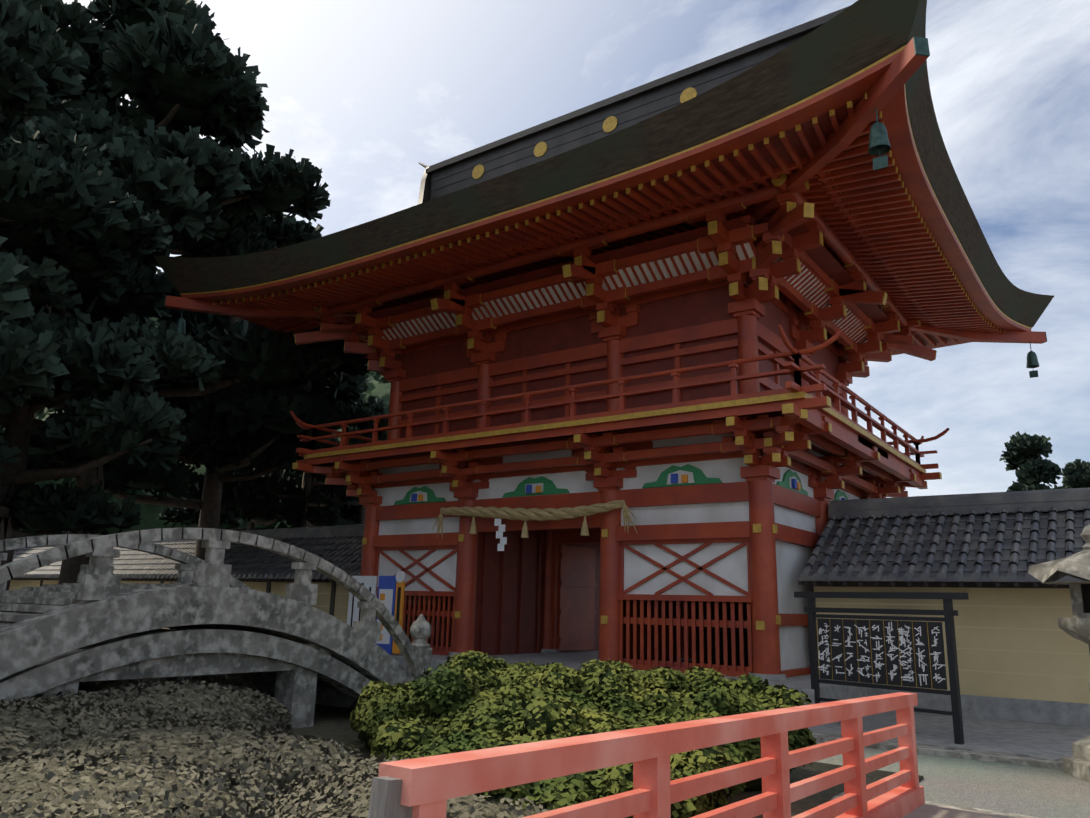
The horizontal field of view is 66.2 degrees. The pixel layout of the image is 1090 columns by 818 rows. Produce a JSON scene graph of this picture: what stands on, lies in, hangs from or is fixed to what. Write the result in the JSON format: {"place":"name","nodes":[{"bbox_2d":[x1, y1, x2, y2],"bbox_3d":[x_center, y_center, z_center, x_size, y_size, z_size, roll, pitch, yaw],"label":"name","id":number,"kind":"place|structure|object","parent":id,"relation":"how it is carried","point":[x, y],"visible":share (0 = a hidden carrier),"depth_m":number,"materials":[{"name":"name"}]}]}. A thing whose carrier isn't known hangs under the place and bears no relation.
{"place":"outdoors","nodes":[
{"label":"outdoors","id":0,"kind":"place"},
{"bbox_2d":[0,317,390,534],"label":"forest hillside","id":1,"kind":"structure","parent":0,"point":[150,515],"depth_m":46.02,"materials":[{"name":"green plant"}]},
{"bbox_2d":[4,317,389,534],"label":"forest hill leaves","id":2,"kind":"object","parent":1,"relation":"on","point":[43,417],"depth_m":47.13,"materials":[{"name":"green plant"}]},
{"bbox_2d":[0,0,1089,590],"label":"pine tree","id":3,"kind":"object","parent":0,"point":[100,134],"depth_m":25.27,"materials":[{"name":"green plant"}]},
{"bbox_2d":[63,0,1089,497],"label":"sky","id":4,"kind":"structure","parent":0,"point":[368,92],"materials":[{"name":"white"}]},
{"bbox_2d":[290,173,949,704],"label":"gate","id":5,"kind":"structure","parent":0,"point":[664,451],"depth_m":19.47,"materials":[{"name":"red wood"}]},
{"bbox_2d":[153,0,1053,377],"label":"gate roof","id":6,"kind":"structure","parent":5,"relation":"on","point":[835,110],"depth_m":17.76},
{"bbox_2d":[233,685,1089,817],"bbox_3d":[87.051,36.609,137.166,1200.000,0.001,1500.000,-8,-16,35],"label":"ground","id":7,"kind":"structure","parent":0,"point":[1027,790],"depth_m":9.41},
{"bbox_2d":[9,524,363,628],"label":"tiled wall","id":8,"kind":"structure","parent":7,"relation":"on","point":[266,571],"depth_m":29.23,"materials":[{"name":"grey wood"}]},
{"bbox_2d":[0,527,432,728],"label":"stone bridge","id":9,"kind":"structure","parent":7,"relation":"on","point":[296,654],"depth_m":11.17,"materials":[{"name":"grey stone"}]},
{"bbox_2d":[0,653,923,817],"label":"shrub","id":10,"kind":"object","parent":7,"relation":"on","point":[330,722],"visible":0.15,"depth_m":7.29,"materials":[{"name":"green plant"}]},
{"bbox_2d":[0,674,565,817],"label":"shrub leaves","id":11,"kind":"object","parent":10,"relation":"on","point":[267,805],"visible":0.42,"depth_m":6.61,"materials":[{"name":"plant"}]},
{"bbox_2d":[348,650,816,817],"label":"azalea leaves","id":12,"kind":"object","parent":10,"relation":"on","point":[361,719],"visible":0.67,"depth_m":8.73,"materials":[{"name":"green plant"}]},
{"bbox_2d":[368,692,1018,817],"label":"red bridge","id":13,"kind":"structure","parent":7,"relation":"on","point":[425,787],"depth_m":4.39,"materials":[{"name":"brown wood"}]},
{"bbox_2d":[794,592,968,744],"bbox_3d":[5.325,4.044,13.309,0.160,2.200,2.865,13,-18,-40],"label":"notice board","id":14,"kind":"object","parent":7,"relation":"on","point":[881,650],"visible":0.98,"depth_m":13.23,"materials":[{"name":"black wood"}]},
{"bbox_2d":[798,488,1089,726],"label":"roofed wall","id":15,"kind":"structure","parent":7,"relation":"on","point":[1022,656],"depth_m":16.02,"materials":[{"name":"beige paint"}]},
{"bbox_2d":[808,710,1089,817],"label":"paving stones","id":16,"kind":"object","parent":7,"relation":"on","point":[1040,745],"visible":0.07,"depth_m":12.73,"materials":[{"name":"grey stone"}]},
{"bbox_2d":[1028,524,1089,781],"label":"stone lantern","id":17,"kind":"object","parent":7,"relation":"on","point":[1076,626],"visible":1,"depth_m":10.37,"materials":[{"name":"grey stone"}]}
]}

